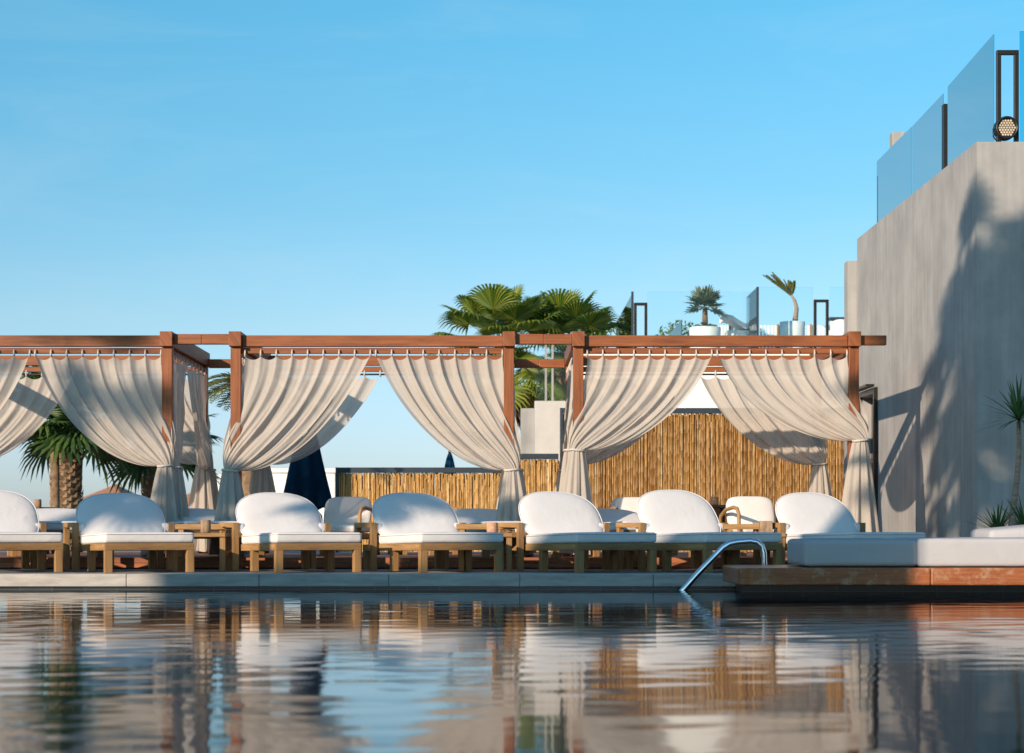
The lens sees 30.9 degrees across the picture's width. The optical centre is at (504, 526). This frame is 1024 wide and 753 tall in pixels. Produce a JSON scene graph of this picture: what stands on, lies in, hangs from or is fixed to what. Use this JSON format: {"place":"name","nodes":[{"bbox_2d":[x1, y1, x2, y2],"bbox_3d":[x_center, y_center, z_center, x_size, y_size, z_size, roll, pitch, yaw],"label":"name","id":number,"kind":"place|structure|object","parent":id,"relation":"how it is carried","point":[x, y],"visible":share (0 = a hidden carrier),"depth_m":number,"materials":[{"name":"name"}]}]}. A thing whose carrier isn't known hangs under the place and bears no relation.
{"place":"outdoors","nodes":[
{"label":"outdoors","id":0,"kind":"place"},
{"bbox_2d":[0,550,749,573],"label":"terrace paving","id":1,"kind":"structure","parent":0,"point":[345,570],"depth_m":18.99,"materials":[{"name":"brown wood"}]},
{"bbox_2d":[0,490,62,571],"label":"sun lounger","id":2,"kind":"object","parent":1,"relation":"on","point":[23,530],"visible":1,"depth_m":18.74,"materials":[{"name":"white fabric"}]},
{"bbox_2d":[63,493,193,572],"bbox_3d":[-3.709,0.051,18.429,1.030,0.786,1.644,0,0,-24],"label":"sun lounger","id":3,"kind":"object","parent":1,"relation":"on","point":[108,524],"visible":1,"depth_m":18.63,"materials":[{"name":"white fabric"}]},
{"bbox_2d":[172,524,231,570],"bbox_3d":[-3.058,0.215,18.753,0.600,0.475,0.445,0,0,0],"label":"side table","id":4,"kind":"object","parent":1,"relation":"on","point":[225,555],"visible":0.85,"depth_m":18.82,"materials":[{"name":"brown wood"}]},
{"bbox_2d":[200,520,210,532],"bbox_3d":[-2.999,0.002,18.630,0.106,0.130,0.105,0,0,0],"label":"candle holder","id":5,"kind":"object","parent":4,"relation":"on","point":[205,526],"visible":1,"depth_m":18.59,"materials":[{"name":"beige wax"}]},
{"bbox_2d":[219,492,361,572],"bbox_3d":[-2.107,0.049,18.451,1.030,0.791,1.659,0,0,-25],"label":"sun lounger","id":6,"kind":"object","parent":1,"relation":"on","point":[278,523],"visible":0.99,"depth_m":18.61,"materials":[{"name":"white fabric"}]},
{"bbox_2d":[283,449,331,509],"bbox_3d":[-2.566,-0.530,24.204,0.643,1.939,0.647,0,0,-33],"label":"closed parasol","id":7,"kind":"object","parent":1,"relation":"on","point":[306,478],"visible":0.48,"depth_m":24.02,"materials":[{"name":"blue fabric"}]},
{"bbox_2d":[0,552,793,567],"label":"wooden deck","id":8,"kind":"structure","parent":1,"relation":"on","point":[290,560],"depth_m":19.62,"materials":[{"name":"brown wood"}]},
{"bbox_2d":[36,507,55,553],"bbox_3d":[-5.515,0.053,22.200,0.220,0.559,0.300,0,0,0],"label":"side table","id":9,"kind":"object","parent":8,"relation":"on","point":[48,551],"visible":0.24,"depth_m":22.05,"materials":[{"name":"brown wood"}]},
{"bbox_2d":[34,499,41,506],"bbox_3d":[-5.583,-0.275,22.200,0.088,0.095,0.087,0,0,0],"label":"lantern","id":10,"kind":"object","parent":9,"relation":"on","point":[37,502],"visible":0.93,"depth_m":22.16,"materials":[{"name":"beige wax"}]},
{"bbox_2d":[7,508,113,557],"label":"sun lounger","id":11,"kind":"object","parent":8,"relation":"on","point":[54,519],"visible":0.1,"depth_m":20.36,"materials":[{"name":"white fabric"}]},
{"bbox_2d":[0,331,230,556],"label":"pergola","id":12,"kind":"object","parent":8,"relation":"on","point":[170,343],"visible":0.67,"depth_m":20.36,"materials":[{"name":"brown wood"}]},
{"bbox_2d":[0,349,30,410],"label":"curtain","id":13,"kind":"object","parent":12,"relation":"hanging from","point":[12,369],"visible":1,"depth_m":20.39,"materials":[{"name":"fabric"}]},
{"bbox_2d":[0,370,57,456],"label":"curtain","id":14,"kind":"object","parent":12,"relation":"hanging from","point":[29,406],"visible":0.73,"depth_m":22.73,"materials":[{"name":"fabric"}]},
{"bbox_2d":[34,349,179,554],"bbox_3d":[-4.317,-0.815,20.305,1.695,2.260,0.389,0,0,0],"label":"curtain","id":15,"kind":"object","parent":12,"relation":"hanging from","point":[112,406],"visible":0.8,"depth_m":20.37,"materials":[{"name":"fabric"}]},
{"bbox_2d":[164,352,192,554],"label":"curtain","id":16,"kind":"object","parent":12,"relation":"hanging from","point":[180,370],"visible":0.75,"depth_m":20.64,"materials":[{"name":"fabric"}]},
{"bbox_2d":[180,371,215,551],"bbox_3d":[-4.292,-0.800,22.674,1.709,2.230,0.377,0,0,0],"label":"curtain","id":17,"kind":"object","parent":12,"relation":"hanging from","point":[201,492],"visible":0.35,"depth_m":22.64,"materials":[{"name":"fabric"}]},
{"bbox_2d":[187,359,217,551],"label":"curtain","id":18,"kind":"object","parent":12,"relation":"hanging from","point":[197,382],"visible":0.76,"depth_m":22.37,"materials":[{"name":"fabric"}]},
{"bbox_2d":[141,508,264,557],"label":"sun lounger","id":19,"kind":"object","parent":8,"relation":"on","point":[197,515],"visible":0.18,"depth_m":20.18,"materials":[{"name":"white fabric"}]},
{"bbox_2d":[319,497,379,555],"bbox_3d":[-1.890,-0.004,21.370,0.734,0.680,0.762,0,0,14],"label":"armchair","id":20,"kind":"object","parent":8,"relation":"on","point":[343,514],"visible":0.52,"depth_m":21.57,"materials":[{"name":"white fabric"}]},
{"bbox_2d":[202,331,542,556],"bbox_3d":[-1.445,-0.899,21.593,3.754,2.465,2.615,0,0,0],"label":"pergola","id":21,"kind":"object","parent":8,"relation":"on","point":[238,342],"visible":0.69,"depth_m":20.36,"materials":[{"name":"brown wood"}]},
{"bbox_2d":[216,358,244,554],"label":"curtain","id":22,"kind":"object","parent":21,"relation":"hanging from","point":[243,365],"visible":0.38,"depth_m":20.36,"materials":[{"name":"fabric"}]},
{"bbox_2d":[248,470,255,494],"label":"curtain","id":23,"kind":"object","parent":21,"relation":"hanging from","point":[251,487],"visible":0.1,"depth_m":22.67,"materials":[{"name":"fabric"}]},
{"bbox_2d":[209,349,371,554],"bbox_3d":[-2.349,-0.815,20.308,1.784,2.260,0.380,0,0,0],"label":"curtain","id":24,"kind":"object","parent":21,"relation":"hanging from","point":[291,405],"visible":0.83,"depth_m":20.37,"materials":[{"name":"fabric"}]},
{"bbox_2d":[253,370,380,551],"bbox_3d":[-2.345,-0.800,22.691,1.680,2.230,0.382,0,0,0],"label":"curtain","id":25,"kind":"object","parent":21,"relation":"hanging from","point":[347,410],"visible":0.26,"depth_m":22.72,"materials":[{"name":"fabric"}]},
{"bbox_2d":[375,349,536,554],"bbox_3d":[-0.532,-0.815,20.311,1.777,2.260,0.385,0,0,0],"label":"curtain","id":26,"kind":"object","parent":21,"relation":"hanging from","point":[455,405],"visible":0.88,"depth_m":20.37,"materials":[{"name":"fabric"}]},
{"bbox_2d":[496,470,503,509],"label":"curtain","id":27,"kind":"object","parent":21,"relation":"hanging from","point":[501,478],"visible":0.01,"depth_m":22.66,"materials":[{"name":"fabric"}]},
{"bbox_2d":[513,364,533,554],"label":"curtain","id":28,"kind":"object","parent":21,"relation":"hanging from","point":[521,471],"visible":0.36,"depth_m":20.42,"materials":[{"name":"fabric"}]},
{"bbox_2d":[388,507,458,554],"bbox_3d":[-0.950,-0.004,21.970,0.734,0.680,0.762,0,0,-14],"label":"armchair","id":29,"kind":"object","parent":8,"relation":"on","point":[454,552],"visible":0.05,"depth_m":21.67,"materials":[{"name":"brown wood"}]},
{"bbox_2d":[428,508,558,557],"bbox_3d":[-0.093,0.066,20.352,1.030,0.533,1.648,0,0,-20],"label":"sun lounger","id":30,"kind":"object","parent":8,"relation":"on","point":[475,516],"visible":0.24,"depth_m":20.64,"materials":[{"name":"white fabric"}]},
{"bbox_2d":[559,508,690,557],"bbox_3d":[1.355,0.066,20.359,1.030,0.533,1.648,0,0,-22],"label":"sun lounger","id":31,"kind":"object","parent":8,"relation":"on","point":[612,517],"visible":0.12,"depth_m":20.72,"materials":[{"name":"white fabric"}]},
{"bbox_2d":[609,497,676,554],"bbox_3d":[1.590,-0.004,21.675,0.734,0.680,0.762,0,0,-10],"label":"armchair","id":32,"kind":"object","parent":8,"relation":"on","point":[627,503],"visible":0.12,"depth_m":21.90,"materials":[{"name":"white fabric"}]},
{"bbox_2d":[540,331,886,555],"bbox_3d":[2.317,-0.899,21.593,3.765,2.465,2.615,0,0,0],"label":"pergola","id":33,"kind":"object","parent":8,"relation":"on","point":[577,342],"visible":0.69,"depth_m":20.36,"materials":[{"name":"brown wood"}]},
{"bbox_2d":[548,363,570,551],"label":"curtain","id":34,"kind":"object","parent":33,"relation":"hanging from","point":[563,446],"visible":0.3,"depth_m":22.43,"materials":[{"name":"fabric"}]},
{"bbox_2d":[559,355,572,553],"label":"curtain","id":35,"kind":"object","parent":33,"relation":"hanging from","point":[564,462],"visible":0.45,"depth_m":20.44,"materials":[{"name":"fabric"}]},
{"bbox_2d":[583,379,646,463],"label":"curtain","id":36,"kind":"object","parent":33,"relation":"hanging from","point":[592,457],"visible":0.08,"depth_m":22.72,"materials":[{"name":"fabric"}]},
{"bbox_2d":[559,349,712,554],"bbox_3d":[1.409,-0.815,20.295,1.773,2.260,0.384,0,0,0],"label":"curtain","id":37,"kind":"object","parent":33,"relation":"hanging from","point":[629,400],"visible":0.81,"depth_m":20.37,"materials":[{"name":"fabric"}]},
{"bbox_2d":[701,370,832,496],"bbox_3d":[3.249,-0.800,22.686,1.729,2.230,0.378,0,0,0],"label":"curtain","id":38,"kind":"object","parent":33,"relation":"hanging from","point":[746,418],"visible":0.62,"depth_m":22.71,"materials":[{"name":"fabric"}]},
{"bbox_2d":[716,349,879,531],"bbox_3d":[3.230,-0.815,20.291,1.797,2.260,0.380,0,0,0],"label":"curtain","id":39,"kind":"object","parent":33,"relation":"hanging from","point":[807,397],"visible":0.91,"depth_m":20.36,"materials":[{"name":"fabric"}]},
{"bbox_2d":[711,505,725,522],"bbox_3d":[2.568,0.035,22.900,0.320,0.596,0.300,0,0,0],"label":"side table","id":40,"kind":"object","parent":8,"relation":"on","point":[718,509],"visible":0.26,"depth_m":22.78,"materials":[{"name":"brown wood"}]},
{"bbox_2d":[710,497,718,504],"bbox_3d":[2.597,-0.314,22.900,0.102,0.100,0.101,0,0,0],"label":"clay pot","id":41,"kind":"object","parent":40,"relation":"on","point":[714,500],"visible":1,"depth_m":22.86,"materials":[{"name":"brown ceramic"}]},
{"bbox_2d":[719,496,778,555],"bbox_3d":[2.889,-0.004,21.073,0.734,0.680,0.762,0,0,-12],"label":"armchair","id":42,"kind":"object","parent":8,"relation":"on","point":[746,509],"visible":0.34,"depth_m":21.28,"materials":[{"name":"white fabric"}]},
{"bbox_2d":[335,467,501,551],"bbox_3d":[-1.331,-0.249,29.633,2.719,1.378,0.135,0,0,0],"label":"bamboo fence","id":43,"kind":"object","parent":1,"relation":"on","point":[463,490],"visible":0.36,"depth_m":29.59,"materials":[{"name":"wood"}]},
{"bbox_2d":[354,492,503,572],"bbox_3d":[-0.730,0.049,18.469,1.030,0.790,1.657,0,0,-24],"label":"sun lounger","id":44,"kind":"object","parent":1,"relation":"on","point":[422,524],"visible":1,"depth_m":18.61,"materials":[{"name":"white fabric"}]},
{"bbox_2d":[444,451,454,474],"bbox_3d":[-0.909,-0.416,31.000,0.560,1.712,0.560,0,0,0],"label":"closed parasol","id":45,"kind":"object","parent":1,"relation":"on","point":[449,462],"visible":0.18,"depth_m":30.95,"materials":[{"name":"blue fabric"}]},
{"bbox_2d":[456,524,514,570],"bbox_3d":[-0.189,0.215,18.753,0.600,0.475,0.445,0,0,0],"label":"side table","id":46,"kind":"object","parent":1,"relation":"on","point":[508,534],"visible":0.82,"depth_m":18.55,"materials":[{"name":"brown wood"}]},
{"bbox_2d":[487,522,497,531],"bbox_3d":[-0.119,0.015,18.630,0.114,0.105,0.113,0,0,0],"label":"candle pot","id":47,"kind":"object","parent":46,"relation":"on","point":[492,526],"visible":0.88,"depth_m":18.58,"materials":[{"name":"ceramic"}]},
{"bbox_2d":[520,454,559,551],"bbox_3d":[0.437,-0.369,29.435,0.921,1.559,0.130,0,0,0],"label":"bamboo fence","id":48,"kind":"object","parent":1,"relation":"on","point":[540,474],"visible":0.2,"depth_m":29.39,"materials":[{"name":"wood"}]},
{"bbox_2d":[498,491,656,572],"bbox_3d":[0.740,0.044,18.433,1.030,0.800,1.651,0,0,-25],"label":"sun lounger","id":49,"kind":"object","parent":1,"relation":"on","point":[556,521],"visible":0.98,"depth_m":18.55,"materials":[{"name":"white fabric"}]},
{"bbox_2d":[616,490,782,572],"bbox_3d":[1.957,0.034,18.464,1.030,0.820,1.647,0,0,-25],"label":"sun lounger","id":50,"kind":"object","parent":1,"relation":"on","point":[678,520],"visible":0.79,"depth_m":18.67,"materials":[{"name":"white fabric"}]},
{"bbox_2d":[560,408,843,551],"bbox_3d":[3.178,-0.714,29.332,4.588,2.308,0.135,0,0,0],"label":"bamboo fence","id":51,"kind":"object","parent":1,"relation":"on","point":[706,454],"visible":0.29,"depth_m":29.29,"materials":[{"name":"wood"}]},
{"bbox_2d":[724,524,785,564],"bbox_3d":[2.545,0.215,18.753,0.600,0.475,0.445,0,0,0],"label":"side table","id":52,"kind":"object","parent":1,"relation":"on","point":[738,526],"visible":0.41,"depth_m":18.91,"materials":[{"name":"brown wood"}]},
{"bbox_2d":[759,521,772,531],"bbox_3d":[2.627,0.007,18.630,0.124,0.120,0.124,0,0,0],"label":"wooden block","id":53,"kind":"object","parent":52,"relation":"on","point":[765,526],"depth_m":18.57,"materials":[{"name":"brown wood"}]},
{"bbox_2d":[753,492,925,564],"bbox_3d":[3.355,0.048,18.470,1.030,0.792,1.651,0,0,-24],"label":"sun lounger","id":54,"kind":"object","parent":1,"relation":"on","point":[801,515],"visible":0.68,"depth_m":18.78,"materials":[{"name":"white fabric"}]},
{"bbox_2d":[844,261,856,482],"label":"concrete pier","id":55,"kind":"structure","parent":1,"relation":"on","point":[850,295],"depth_m":25.47,"materials":[{"name":"grey concrete"}]},
{"bbox_2d":[857,142,1023,537],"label":"concrete building","id":56,"kind":"structure","parent":1,"relation":"on","point":[940,280],"depth_m":20.25,"materials":[{"name":"grey concrete"}]},
{"bbox_2d":[871,398,872,473],"bbox_3d":[4.988,-0.645,24.578,0.050,2.170,0.953,0,0,0],"label":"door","id":57,"kind":"structure","parent":56,"relation":"in","point":[871,398],"depth_m":24.98,"materials":[{"name":"black metal"}]},
{"bbox_2d":[890,132,904,147],"bbox_3d":[5.342,-4.516,25.200,0.170,1.651,0.200,0,0,0],"label":"chimney","id":58,"kind":"object","parent":56,"relation":"on","point":[895,137],"visible":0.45,"depth_m":25.10,"materials":[{"name":"concrete"}]},
{"bbox_2d":[877,31,1023,221],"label":"glass balustrade","id":59,"kind":"object","parent":56,"relation":"on","point":[954,128],"visible":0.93,"depth_m":21.04,"materials":[{"name":"clear glass"}]},
{"bbox_2d":[993,116,1018,141],"bbox_3d":[5.158,-4.073,19.104,0.267,0.266,0.212,0,0,0],"label":"stage lamp","id":60,"kind":"object","parent":56,"relation":"on","point":[1005,128],"visible":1,"depth_m":19.02,"materials":[{"name":"black plastic"}]},
{"bbox_2d":[957,501,1011,534],"bbox_3d":[4.852,0.073,18.376,0.749,0.735,0.645,0,0,-21],"label":"spiky plant","id":61,"kind":"object","parent":1,"relation":"on","point":[996,522],"visible":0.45,"depth_m":18.36,"materials":[{"name":"green plant"}]},
{"bbox_2d":[973,376,1023,525],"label":"yucca","id":62,"kind":"object","parent":1,"relation":"on","point":[1017,407],"visible":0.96,"depth_m":18.33,"materials":[{"name":"green plant"}]},
{"bbox_2d":[996,493,1023,524],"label":"spiky plant","id":63,"kind":"object","parent":1,"relation":"on","point":[1020,517],"visible":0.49,"depth_m":18.33,"materials":[{"name":"green plant"}]},
{"bbox_2d":[0,590,1023,752],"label":"water","id":64,"kind":"structure","parent":0,"point":[409,671],"depth_m":7.52,"materials":[{"name":"blue liquid"}]},
{"bbox_2d":[736,584,1023,591],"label":"pool ledge","id":65,"kind":"object","parent":64,"relation":"in","point":[881,588],"depth_m":16.72,"materials":[{"name":"wood"}]},
{"bbox_2d":[679,538,766,589],"bbox_3d":[2.001,0.423,17.080,0.887,0.632,0.099,0,0,0],"label":"pool handrail","id":66,"kind":"object","parent":65,"relation":"attached to","point":[702,568],"visible":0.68,"depth_m":17.04,"materials":[{"name":"metal"}]},
{"bbox_2d":[0,0,1023,506],"label":"sky","id":67,"kind":"structure","parent":0,"point":[250,167],"materials":[{"name":"blue"}]},
{"bbox_2d":[723,565,1023,584],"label":"daybed platform","id":68,"kind":"structure","parent":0,"point":[807,575],"depth_m":15.70,"materials":[{"name":"brown wood"}]},
{"bbox_2d":[787,538,916,566],"bbox_3d":[3.052,0.225,16.330,0.980,0.241,1.000,0,0,0],"label":"daybed mattress","id":69,"kind":"object","parent":68,"relation":"on","point":[811,552],"visible":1,"depth_m":15.83,"materials":[{"name":"white fabric"}]},
{"bbox_2d":[894,537,1023,566],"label":"daybed mattress","id":70,"kind":"object","parent":68,"relation":"on","point":[970,552],"visible":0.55,"depth_m":15.80,"materials":[{"name":"white fabric"}]},
{"bbox_2d":[970,525,1023,536],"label":"pillow","id":71,"kind":"object","parent":70,"relation":"on","point":[1012,531],"visible":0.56,"depth_m":16.12,"materials":[{"name":"white fabric"}]},
{"bbox_3d":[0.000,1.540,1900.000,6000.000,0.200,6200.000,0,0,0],"label":"ground","id":72,"kind":"structure","parent":0,"visible":0},
{"bbox_2d":[31,404,102,507],"bbox_3d":[-6.913,-0.316,28.311,1.554,3.514,1.377,0,0,0],"label":"slim palm","id":73,"kind":"object","parent":72,"relation":"on","point":[57,411],"visible":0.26,"depth_m":28.35,"materials":[{"name":"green plant"}]},
{"bbox_2d":[18,366,133,551],"bbox_3d":[-6.878,-0.623,29.032,2.558,4.126,2.610,0,0,0],"label":"fan palm","id":74,"kind":"object","parent":72,"relation":"on","point":[66,445],"visible":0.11,"depth_m":28.78,"materials":[{"name":"green plant"}]},
{"bbox_2d":[81,484,134,499],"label":"distant house","id":75,"kind":"structure","parent":72,"relation":"on","point":[108,489],"depth_m":97.31,"materials":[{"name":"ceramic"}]},
{"bbox_2d":[92,414,223,497],"bbox_3d":[-5.716,-0.451,30.505,2.449,3.782,2.350,0,0,-27],"label":"fan palm","id":76,"kind":"object","parent":72,"relation":"on","point":[144,476],"visible":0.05,"depth_m":30.32,"materials":[{"name":"green plant"}]},
{"bbox_2d":[208,371,251,496],"bbox_3d":[-3.800,-0.517,28.024,1.714,3.914,1.803,0,0,-36],"label":"date palm","id":77,"kind":"object","parent":72,"relation":"on","point":[246,476],"visible":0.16,"depth_m":27.87,"materials":[{"name":"green plant"}]},
{"bbox_2d":[271,469,347,520],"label":"distant house","id":78,"kind":"structure","parent":72,"relation":"on","point":[279,477],"depth_m":70.00,"materials":[{"name":"white paint"}]},
{"bbox_2d":[0,586,735,589],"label":"pool wall","id":79,"kind":"structure","parent":72,"relation":"on","point":[363,588],"depth_m":17.23,"materials":[{"name":"stone"}]},
{"bbox_2d":[0,573,735,586],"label":"pool coping","id":80,"kind":"object","parent":79,"relation":"on","point":[351,579],"visible":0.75,"depth_m":17.20,"materials":[{"name":"stone"}]},
{"bbox_2d":[428,283,567,473],"bbox_3d":[-0.146,-1.715,36.880,3.339,6.310,3.385,0,0,-33],"label":"fan palm","id":81,"kind":"object","parent":72,"relation":"on","point":[490,310],"visible":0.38,"depth_m":36.47,"materials":[{"name":"green plant"}]},
{"bbox_2d":[521,401,565,464],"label":"white wall","id":82,"kind":"structure","parent":72,"relation":"on","point":[540,427],"depth_m":33.20,"materials":[{"name":"paint"}]},
{"bbox_2d":[545,345,553,400],"bbox_3d":[0.967,-2.818,33.236,0.813,1.149,0.092,0,0,0],"label":"stair balustrade","id":83,"kind":"object","parent":82,"relation":"on","point":[552,375],"visible":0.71,"depth_m":33.19,"materials":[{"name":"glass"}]},
{"bbox_2d":[514,288,618,431],"bbox_3d":[1.211,-1.738,37.984,3.236,6.355,3.120,0,0,45],"label":"fan palm","id":84,"kind":"object","parent":72,"relation":"on","point":[578,314],"visible":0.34,"depth_m":37.29,"materials":[{"name":"green plant"}]},
{"bbox_2d":[577,327,611,347],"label":"bush","id":85,"kind":"object","parent":72,"relation":"on","point":[603,333],"visible":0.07,"depth_m":40.84,"materials":[{"name":"green plant"}]},
{"bbox_2d":[653,320,693,347],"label":"bush","id":86,"kind":"object","parent":72,"relation":"on","point":[672,328],"visible":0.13,"depth_m":41.89,"materials":[{"name":"green plant"}]},
{"bbox_2d":[583,354,809,415],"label":"white building","id":87,"kind":"structure","parent":72,"relation":"on","point":[698,396],"depth_m":33.00,"materials":[{"name":"white paint"}]},
{"bbox_2d":[689,326,720,347],"bbox_3d":[3.694,-3.359,34.100,0.579,0.584,0.579,0,0,0],"label":"planter","id":88,"kind":"object","parent":87,"relation":"on","point":[705,330],"visible":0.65,"depth_m":33.85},
{"bbox_2d":[683,284,729,325],"bbox_3d":[3.687,-3.986,34.086,0.862,0.924,0.893,0,0,23],"label":"potted palm","id":89,"kind":"object","parent":88,"relation":"in","point":[708,296],"visible":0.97,"depth_m":34.01,"materials":[{"name":"green plant"}]},
{"bbox_2d":[616,287,828,347],"bbox_3d":[4.203,-3.664,35.540,3.874,1.195,5.080,0,0,0],"label":"glass balustrade","id":90,"kind":"object","parent":87,"relation":"on","point":[626,323],"visible":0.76,"depth_m":33.49,"materials":[{"name":"clear glass"}]},
{"bbox_2d":[719,314,746,347],"bbox_3d":[4.378,-3.520,35.000,0.560,0.906,0.600,0,0,0],"label":"chaise","id":91,"kind":"object","parent":87,"relation":"on","point":[737,324],"visible":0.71,"depth_m":34.75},
{"bbox_2d":[717,324,829,347],"bbox_3d":[5.319,-3.469,35.590,2.622,0.804,0.080,0,0,0],"label":"slatted screen","id":92,"kind":"object","parent":87,"relation":"on","point":[777,329],"visible":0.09,"depth_m":35.60,"materials":[{"name":"white wood"}]},
{"bbox_2d":[780,321,804,347],"bbox_3d":[5.317,-3.415,34.200,0.465,0.696,0.465,0,0,0],"label":"planter","id":93,"kind":"object","parent":87,"relation":"on","point":[792,327],"visible":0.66,"depth_m":34.00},
{"bbox_2d":[763,272,798,320],"bbox_3d":[5.103,-4.188,34.108,0.537,0.948,0.581,0,0,29],"label":"bent palm","id":94,"kind":"object","parent":93,"relation":"on","point":[789,288],"visible":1,"depth_m":34.14,"materials":[{"name":"green plant"}]},
{"bbox_2d":[829,317,843,334],"bbox_3d":[6.298,-3.485,34.800,0.440,0.836,0.400,0,0,0],"label":"white table","id":95,"kind":"object","parent":87,"relation":"on","point":[836,325],"visible":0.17,"depth_m":34.64,"materials":[{"name":"stone"}]}
]}

